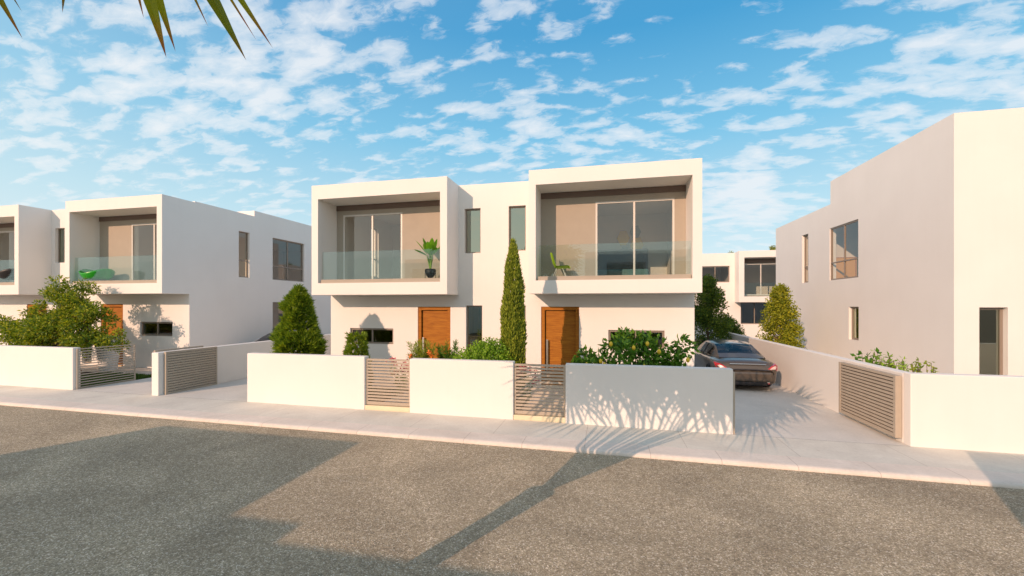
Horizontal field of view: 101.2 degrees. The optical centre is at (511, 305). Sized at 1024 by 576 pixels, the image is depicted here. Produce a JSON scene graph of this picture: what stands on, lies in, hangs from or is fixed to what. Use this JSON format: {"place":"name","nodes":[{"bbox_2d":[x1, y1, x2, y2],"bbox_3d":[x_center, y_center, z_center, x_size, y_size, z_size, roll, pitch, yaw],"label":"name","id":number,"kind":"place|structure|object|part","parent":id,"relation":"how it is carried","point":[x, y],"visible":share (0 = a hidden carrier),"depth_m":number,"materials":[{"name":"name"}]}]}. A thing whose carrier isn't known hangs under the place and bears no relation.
{"place":"outdoors","nodes":[
{"label":"outdoors","id":0,"kind":"place"},
{"bbox_2d":[78,378,151,394],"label":"driveway","id":1,"kind":"structure","parent":0,"point":[142,386],"depth_m":11.09,"materials":[{"name":"grey concrete"}]},
{"bbox_2d":[80,371,151,387],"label":"grass","id":2,"kind":"structure","parent":0,"point":[140,376],"depth_m":12.49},
{"bbox_2d":[80,365,151,374],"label":"garden path","id":3,"kind":"structure","parent":0,"point":[141,370],"depth_m":14.20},
{"bbox_2d":[95,336,121,372],"bbox_3d":[-13.489,1.650,14.059,0.740,1.200,0.740,0,0,13],"label":"planter","id":4,"kind":"object","parent":3,"relation":"on","point":[107,359],"visible":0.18,"depth_m":13.86,"materials":[{"name":"white ceramic"}]},
{"bbox_2d":[160,378,246,401],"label":"driveway","id":5,"kind":"structure","parent":0,"point":[235,390],"depth_m":10.64,"materials":[{"name":"grey concrete"}]},
{"bbox_2d":[369,388,408,401],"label":"grass","id":6,"kind":"structure","parent":0,"point":[384,395],"depth_m":10.53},
{"bbox_2d":[384,393,408,402],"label":"garden path","id":7,"kind":"structure","parent":0,"point":[402,399],"depth_m":10.03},
{"bbox_2d":[386,357,408,392],"bbox_3d":[-2.710,1.715,10.257,0.651,0.903,0.499,0,0,13],"label":"flowering plant","id":8,"kind":"object","parent":7,"relation":"on","point":[399,374],"visible":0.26,"depth_m":10.22,"materials":[{"name":"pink plant"}]},
{"bbox_2d":[370,388,526,409],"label":"garden soil","id":9,"kind":"structure","parent":0,"point":[397,395],"depth_m":10.44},
{"bbox_2d":[268,283,328,353],"bbox_3d":[-5.569,0.830,11.007,1.836,2.849,1.852,0,0,13],"label":"conifer bush","id":10,"kind":"object","parent":9,"relation":"on","point":[297,308],"visible":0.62,"depth_m":10.71,"materials":[{"name":"green plant"}]},
{"bbox_2d":[342,330,374,394],"bbox_3d":[-3.682,1.423,10.025,0.902,1.663,0.899,0,0,13],"label":"conifer bush","id":11,"kind":"object","parent":9,"relation":"on","point":[352,345],"visible":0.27,"depth_m":9.90,"materials":[{"name":"green plant"}]},
{"bbox_2d":[406,338,436,362],"bbox_3d":[-2.054,1.482,9.592,0.844,1.539,0.583,0,0,13],"label":"feathery shrub","id":12,"kind":"object","parent":9,"relation":"on","point":[427,353],"visible":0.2,"depth_m":9.54,"materials":[{"name":"green plant"}]},
{"bbox_2d":[435,338,459,358],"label":"feathery shrub","id":13,"kind":"object","parent":9,"relation":"on","point":[442,355],"visible":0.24,"depth_m":9.66,"materials":[{"name":"green plant"}]},
{"bbox_2d":[451,337,517,386],"bbox_3d":[-0.663,1.478,9.301,1.656,1.555,1.012,0,0,13],"label":"round shrub","id":14,"kind":"object","parent":9,"relation":"on","point":[491,349],"visible":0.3,"depth_m":9.19,"materials":[{"name":"green plant"}]},
{"bbox_2d":[499,237,527,402],"bbox_3d":[0.018,0.360,9.419,0.714,3.782,0.704,0,0,13],"label":"cypress","id":15,"kind":"object","parent":9,"relation":"on","point":[513,334],"visible":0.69,"depth_m":9.27,"materials":[{"name":"green plant"}]},
{"bbox_2d":[564,326,700,365],"bbox_3d":[2.448,1.391,8.720,2.778,1.917,1.155,0,0,13],"label":"flowering bush","id":16,"kind":"object","parent":9,"relation":"on","point":[630,347],"visible":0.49,"depth_m":8.59,"materials":[{"name":"green plant"}]},
{"bbox_2d":[372,379,562,395],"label":"garden path","id":17,"kind":"structure","parent":0,"point":[525,386],"depth_m":11.56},
{"bbox_2d":[81,339,883,444],"bbox_3d":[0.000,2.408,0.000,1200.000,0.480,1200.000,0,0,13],"label":"ground","id":18,"kind":"structure","parent":0,"point":[529,396],"depth_m":10.85,"materials":[{"name":"soil"}]},
{"bbox_2d":[0,345,79,389],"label":"garden wall","id":19,"kind":"structure","parent":18,"relation":"on","point":[41,367],"depth_m":11.12,"materials":[{"name":"paint"}]},
{"bbox_2d":[76,344,135,389],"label":"slatted gate","id":20,"kind":"structure","parent":19,"relation":"attached to","point":[78,369],"depth_m":11.50,"materials":[{"name":"metal"}]},
{"bbox_2d":[0,0,272,57],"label":"fan palm","id":21,"kind":"object","parent":18,"relation":"on","point":[154,8],"visible":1,"depth_m":1.81,"materials":[{"name":"green plant"}]},
{"bbox_2d":[0,194,330,367],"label":"semi detached house","id":22,"kind":"structure","parent":18,"relation":"on","point":[190,273],"depth_m":15.00,"materials":[{"name":"paint"}]},
{"bbox_2d":[0,268,13,281],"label":"tub chair","id":23,"kind":"object","parent":22,"relation":"on","point":[6,274],"visible":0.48,"depth_m":15.04,"materials":[{"name":"black"}]},
{"bbox_2d":[28,304,46,314],"bbox_3d":[-17.843,1.069,15.891,1.016,2.203,0.160,0,0,13],"label":"front door","id":24,"kind":"structure","parent":22,"relation":"in","point":[29,305],"depth_m":15.90,"materials":[{"name":"brown wood"}]},
{"bbox_2d":[58,228,64,262],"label":"window","id":25,"kind":"structure","parent":22,"relation":"in","point":[59,230],"depth_m":15.70,"materials":[{"name":"grey glass"}]},
{"bbox_2d":[79,269,114,280],"bbox_3d":[-14.283,-0.994,14.495,0.998,0.517,0.868,0,0,13],"label":"tub chair","id":26,"kind":"object","parent":22,"relation":"on","point":[102,274],"visible":0.88,"depth_m":14.30,"materials":[{"name":"green plastic"}]},
{"bbox_2d":[101,304,122,365],"bbox_3d":[-14.253,1.066,15.082,1.036,2.208,0.160,0,0,13],"label":"front door","id":27,"kind":"structure","parent":22,"relation":"in","point":[118,308],"depth_m":15.05,"materials":[{"name":"brown wood"}]},
{"bbox_2d":[132,223,156,279],"bbox_3d":[-12.369,-1.800,14.571,1.994,2.074,0.050,0,0,13],"label":"sliding door","id":28,"kind":"structure","parent":22,"relation":"in","point":[154,224],"depth_m":14.62,"materials":[{"name":"beige"}]},
{"bbox_2d":[142,322,171,335],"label":"window","id":29,"kind":"structure","parent":22,"relation":"in","point":[148,328],"depth_m":14.63,"materials":[{"name":"black glass"}]},
{"bbox_2d":[239,231,247,277],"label":"window","id":30,"kind":"structure","parent":22,"relation":"in","point":[246,260],"depth_m":16.63,"materials":[{"name":"grey glass"}]},
{"bbox_2d":[273,302,282,331],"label":"window","id":31,"kind":"structure","parent":22,"relation":"in","point":[277,312],"depth_m":18.15,"materials":[{"name":"grey glass"}]},
{"bbox_2d":[273,238,302,281],"bbox_3d":[-10.014,-1.970,18.755,0.056,1.774,1.904,0,0,13],"label":"window","id":32,"kind":"structure","parent":22,"relation":"in","point":[287,242],"depth_m":18.74,"materials":[{"name":"grey metal"}]},
{"bbox_2d":[152,334,330,396],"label":"garden wall","id":33,"kind":"structure","parent":18,"relation":"on","point":[231,362],"depth_m":12.11,"materials":[{"name":"paint"}]},
{"bbox_2d":[154,346,202,351],"bbox_3d":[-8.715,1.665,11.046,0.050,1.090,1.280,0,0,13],"label":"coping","id":34,"kind":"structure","parent":33,"relation":"attached to","point":[177,348],"depth_m":10.96,"materials":[{"name":"concrete"}]},
{"bbox_2d":[164,346,216,394],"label":"slatted gate","id":35,"kind":"structure","parent":33,"relation":"attached to","point":[192,384],"depth_m":10.93,"materials":[{"name":"metal"}]},
{"bbox_2d":[254,330,320,341],"bbox_3d":[-8.778,1.594,16.769,1.819,1.204,4.221,0,0,13],"label":"parked car","id":36,"kind":"object","parent":18,"relation":"on","point":[265,338],"depth_m":15.85,"materials":[{"name":"white paint"}]},
{"bbox_2d":[247,352,368,409],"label":"garden wall","id":37,"kind":"structure","parent":18,"relation":"on","point":[333,381],"depth_m":9.32,"materials":[{"name":"paint"}]},
{"bbox_2d":[365,404,409,412],"bbox_3d":[-2.630,2.348,8.988,1.040,0.405,0.160,0,0,13],"label":"gate step","id":38,"kind":"object","parent":18,"relation":"on","point":[388,408],"visible":0.23,"depth_m":8.91,"materials":[{"name":"stone"}]},
{"bbox_2d":[410,358,514,419],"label":"garden wall","id":39,"kind":"structure","parent":18,"relation":"on","point":[470,388],"depth_m":8.53,"materials":[{"name":"paint"}]},
{"bbox_2d":[366,358,409,406],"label":"slatted gate","id":40,"kind":"structure","parent":39,"relation":"attached to","point":[383,390],"depth_m":8.96,"materials":[{"name":"metal"}]},
{"bbox_2d":[312,158,701,387],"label":"semi detached house","id":41,"kind":"structure","parent":18,"relation":"on","point":[575,219],"depth_m":11.79,"materials":[{"name":"paint"}]},
{"bbox_2d":[351,328,392,343],"bbox_3d":[-4.240,0.935,12.821,1.444,0.464,0.050,0,0,13],"label":"window","id":42,"kind":"structure","parent":41,"relation":"in","point":[375,335],"depth_m":12.78,"materials":[{"name":"black glass"}]},
{"bbox_2d":[343,212,401,278],"bbox_3d":[-4.214,-1.720,12.733,1.974,2.074,0.050,0,0,13],"label":"sliding door","id":43,"kind":"structure","parent":41,"relation":"in","point":[344,216],"depth_m":12.73,"materials":[{"name":"beige"}]},
{"bbox_2d":[371,228,376,277],"bbox_3d":[-5.032,-1.890,15.188,0.056,1.774,0.494,0,0,13],"label":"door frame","id":44,"kind":"structure","parent":41,"relation":"in","point":[375,259],"depth_m":15.39,"materials":[{"name":"beige metal"}]},
{"bbox_2d":[414,238,439,277],"bbox_3d":[-2.275,-1.272,11.882,0.716,1.274,0.963,0,0,13],"label":"potted plant","id":45,"kind":"object","parent":41,"relation":"on","point":[430,249],"visible":0.96,"depth_m":11.70,"materials":[{"name":"green plant"}]},
{"bbox_2d":[418,307,449,358],"bbox_3d":[-2.264,1.149,12.381,1.016,2.203,0.160,0,0,13],"label":"front door","id":46,"kind":"structure","parent":41,"relation":"in","point":[433,322],"depth_m":12.38,"materials":[{"name":"brown wood"}]},
{"bbox_2d":[466,209,480,252],"bbox_3d":[-1.105,-2.130,12.155,0.474,1.274,0.050,0,0,13],"label":"window","id":47,"kind":"structure","parent":41,"relation":"in","point":[467,209],"depth_m":12.15,"materials":[{"name":"grey metal"}]},
{"bbox_2d":[467,306,481,346],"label":"window","id":48,"kind":"structure","parent":41,"relation":"in","point":[467,306],"depth_m":12.17,"materials":[{"name":"grey metal"}]},
{"bbox_2d":[509,206,525,250],"bbox_3d":[0.168,-2.150,11.868,0.484,1.254,0.050,0,0,13],"label":"window","id":49,"kind":"structure","parent":41,"relation":"in","point":[517,206],"depth_m":11.88,"materials":[{"name":"metal"}]},
{"bbox_2d":[550,253,569,275],"bbox_3d":[1.259,-1.003,11.043,0.520,0.743,0.420,0,0,13],"label":"shell chair","id":50,"kind":"object","parent":41,"relation":"on","point":[563,267],"visible":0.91,"depth_m":10.95,"materials":[{"name":"green plastic"}]},
{"bbox_2d":[541,307,578,384],"bbox_3d":[1.326,1.146,11.572,1.036,2.208,0.160,0,0,13],"label":"front door","id":51,"kind":"structure","parent":41,"relation":"in","point":[562,327],"depth_m":11.58,"materials":[{"name":"brown wood"}]},
{"bbox_2d":[597,249,648,275],"bbox_3d":[3.470,-1.305,13.466,1.850,1.190,2.000,0,0,13],"label":"bed","id":52,"kind":"object","parent":41,"relation":"on","point":[615,262],"visible":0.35,"depth_m":14.29,"materials":[{"name":"teal fabric"}]},
{"bbox_2d":[617,226,643,248],"bbox_3d":[4.050,-2.159,14.412,0.885,1.098,0.040,0,0,13],"label":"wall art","id":53,"kind":"object","parent":41,"relation":"attached to","point":[623,238],"depth_m":14.38,"materials":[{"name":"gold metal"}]},
{"bbox_2d":[595,198,674,275],"bbox_3d":[3.210,-1.720,11.060,1.994,2.074,0.050,0,0,13],"label":"sliding door","id":54,"kind":"structure","parent":41,"relation":"in","point":[664,199],"depth_m":11.04,"materials":[{"name":"beige"}]},
{"bbox_2d":[608,330,663,347],"bbox_3d":[3.276,0.905,11.127,1.414,0.484,0.050,0,0,13],"label":"window","id":55,"kind":"structure","parent":41,"relation":"in","point":[655,333],"depth_m":11.06,"materials":[{"name":"glass"}]},
{"bbox_2d":[0,396,1023,488],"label":"kerb","id":56,"kind":"structure","parent":18,"relation":"on","point":[937,474],"depth_m":6.78,"materials":[{"name":"white concrete"}]},
{"bbox_2d":[514,414,564,422],"bbox_3d":[0.544,2.357,8.273,1.019,0.385,0.160,0,0,13],"label":"gate step","id":57,"kind":"object","parent":18,"relation":"on","point":[545,418],"visible":0.24,"depth_m":8.20,"materials":[{"name":"stone"}]},
{"bbox_2d":[565,363,732,433],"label":"garden wall","id":58,"kind":"structure","parent":18,"relation":"on","point":[685,398],"depth_m":7.73,"materials":[{"name":"paint"}]},
{"bbox_2d":[514,363,564,415],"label":"slatted gate","id":59,"kind":"structure","parent":58,"relation":"attached to","point":[541,412],"depth_m":8.24,"materials":[{"name":"metal"}]},
{"bbox_2d":[733,372,734,434],"bbox_3d":[3.936,1.820,7.483,0.034,1.260,0.070,0,0,13],"label":"gate jamb","id":60,"kind":"object","parent":58,"relation":"attached to","point":[734,403],"visible":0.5,"depth_m":7.45,"materials":[{"name":"metal"}]},
{"bbox_2d":[694,250,775,339],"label":"house","id":61,"kind":"structure","parent":18,"relation":"on","point":[746,280],"depth_m":30.24,"materials":[{"name":"paint"}]},
{"bbox_2d":[702,266,728,282],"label":"window","id":62,"kind":"structure","parent":61,"relation":"in","point":[702,266],"depth_m":30.51,"materials":[{"name":"beige metal"}]},
{"bbox_2d":[741,302,768,323],"bbox_3d":[17.306,0.575,30.056,1.844,1.544,0.050,0,0,13],"label":"window","id":63,"kind":"structure","parent":61,"relation":"in","point":[750,311],"depth_m":30.08,"materials":[{"name":"beige glass"}]},
{"bbox_2d":[744,263,775,294],"bbox_3d":[17.594,-1.825,29.857,2.194,2.244,0.050,0,0,13],"label":"sliding door","id":64,"kind":"structure","parent":61,"relation":"in","point":[764,263],"depth_m":29.83,"materials":[{"name":"beige metal"}]},
{"bbox_2d":[709,329,907,445],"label":"garden wall","id":65,"kind":"structure","parent":18,"relation":"on","point":[811,375],"depth_m":10.21,"materials":[{"name":"paint"}]},
{"bbox_2d":[839,362,901,437],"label":"slatted gate","id":66,"kind":"structure","parent":65,"relation":"attached to","point":[871,397],"depth_m":7.68,"materials":[{"name":"metal"}]},
{"bbox_2d":[904,372,1023,453],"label":"garden wall","id":67,"kind":"structure","parent":18,"relation":"on","point":[976,412],"depth_m":6.68,"materials":[{"name":"paint"}]},
{"bbox_2d":[0,405,1023,575],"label":"road","id":68,"kind":"structure","parent":0,"point":[89,494],"depth_m":4.73,"materials":[{"name":"grey asphalt"}]},
{"bbox_2d":[0,385,1023,473],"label":"pavement","id":69,"kind":"structure","parent":0,"point":[949,458],"depth_m":7.52,"materials":[{"name":"grey concrete"}]},
{"bbox_2d":[0,0,1023,275],"label":"sky","id":70,"kind":"structure","parent":0,"point":[777,100],"materials":[{"name":"blue"}]},
{"bbox_2d":[522,397,562,412],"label":"garden path","id":71,"kind":"structure","parent":0,"point":[545,404],"depth_m":9.61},
{"bbox_2d":[516,366,539,403],"bbox_3d":[0.273,1.739,9.184,0.669,0.890,0.488,0,0,13],"label":"flowering plant","id":72,"kind":"object","parent":71,"relation":"on","point":[527,383],"visible":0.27,"depth_m":9.12,"materials":[{"name":"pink plant"}]},
{"bbox_2d":[695,350,908,445],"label":"driveway","id":73,"kind":"structure","parent":0,"point":[774,410],"depth_m":8.38,"materials":[{"name":"grey concrete"}]},
{"bbox_2d":[694,274,734,350],"bbox_3d":[8.107,0.473,17.194,1.979,3.556,2.020,0,0,-36],"label":"leafy tree","id":74,"kind":"object","parent":73,"relation":"on","point":[708,306],"visible":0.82,"depth_m":16.95,"materials":[{"name":"green plant"}]},
{"bbox_2d":[694,339,776,386],"bbox_3d":[6.730,1.687,13.215,1.819,1.204,4.221,0,0,13],"label":"parked car","id":75,"kind":"object","parent":73,"relation":"on","point":[748,363],"visible":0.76,"depth_m":11.63,"materials":[{"name":"grey paint"}]},
{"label":"side windows","id":76,"kind":"part","parent":75,"relation":"part of","materials":[{"name":"grey glass"}]},
{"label":"rear window","id":77,"kind":"part","parent":75,"relation":"part of","materials":[{"name":"blue glass"}]},
{"bbox_2d":[836,257,857,277],"bbox_3d":[12.165,-1.177,15.046,1.280,1.045,0.455,0,0,13],"label":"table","id":78,"kind":"object","parent":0,"point":[851,268],"visible":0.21,"depth_m":14.88,"materials":[{"name":"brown wood"}]},
{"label":"door","id":79,"kind":"part","parent":78,"relation":"part of","materials":[{"name":"orange wood"}]},
{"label":"door","id":80,"kind":"part","parent":78,"relation":"part of","materials":[{"name":"orange wood"}]},
{"bbox_2d":[776,107,1023,375],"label":"house","id":81,"kind":"structure","parent":0,"point":[925,226],"depth_m":10.52,"materials":[{"name":"paint"}]},
{"bbox_2d":[804,235,807,282],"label":"window","id":82,"kind":"structure","parent":81,"relation":"in","point":[805,236],"depth_m":16.87,"materials":[{"name":"beige metal"}]},
{"bbox_2d":[831,220,857,279],"bbox_3d":[11.069,-1.785,13.994,0.056,1.824,1.724,0,0,13],"label":"window","id":83,"kind":"structure","parent":81,"relation":"in","point":[844,225],"depth_m":13.98,"materials":[{"name":"beige metal"}]},
{"bbox_2d":[852,307,858,339],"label":"window","id":84,"kind":"structure","parent":81,"relation":"in","point":[853,308],"depth_m":13.59,"materials":[{"name":"beige metal"}]},
{"bbox_2d":[979,307,1002,374],"bbox_3d":[10.755,1.125,9.513,0.514,2.144,0.050,0,0,13],"label":"window","id":85,"kind":"structure","parent":81,"relation":"in","point":[1000,310],"depth_m":9.44,"materials":[{"name":"beige metal"}]},
{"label":"garden soil","id":86,"kind":"structure","parent":0,"visible":0},
{"bbox_2d":[0,274,130,375],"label":"garden tree","id":87,"kind":"object","parent":86,"relation":"on","point":[53,327],"visible":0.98,"depth_m":12.79,"materials":[{"name":"green plant"}]},
{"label":"driveway","id":88,"kind":"structure","parent":0,"visible":0},
{"bbox_2d":[724,315,745,335],"bbox_3d":[10.138,1.345,19.680,1.969,1.824,1.759,0,0,13],"label":"leafy tree","id":89,"kind":"object","parent":88,"relation":"on","point":[736,330],"visible":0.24,"depth_m":19.47,"materials":[{"name":"green plant"}]},
{"bbox_2d":[755,283,806,348],"bbox_3d":[10.059,0.699,15.713,1.727,3.111,1.737,0,0,13],"label":"leafy tree","id":90,"kind":"object","parent":88,"relation":"on","point":[781,311],"visible":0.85,"depth_m":15.54,"materials":[{"name":"green plant"}]},
{"bbox_2d":[850,347,881,364],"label":"plant","id":91,"kind":"object","parent":88,"relation":"on","point":[870,360],"visible":0.16,"depth_m":8.91,"materials":[{"name":"green plant"}]},
{"bbox_2d":[871,349,896,368],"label":"plant","id":92,"kind":"object","parent":88,"relation":"on","point":[880,362],"visible":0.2,"depth_m":8.27,"materials":[{"name":"green plant"}]},
{"bbox_2d":[886,356,923,371],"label":"plant","id":93,"kind":"object","parent":88,"relation":"on","point":[902,362],"visible":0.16,"depth_m":7.98,"materials":[{"name":"green plant"}]},
{"bbox_2d":[909,358,923,372],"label":"plant","id":94,"kind":"object","parent":88,"relation":"on","point":[913,369],"visible":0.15,"depth_m":7.50,"materials":[{"name":"green plant"}]},
{"bbox_2d":[915,360,937,372],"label":"plant","id":95,"kind":"object","parent":88,"relation":"on","point":[931,370],"visible":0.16,"depth_m":7.13,"materials":[{"name":"green plant"}]}
]}

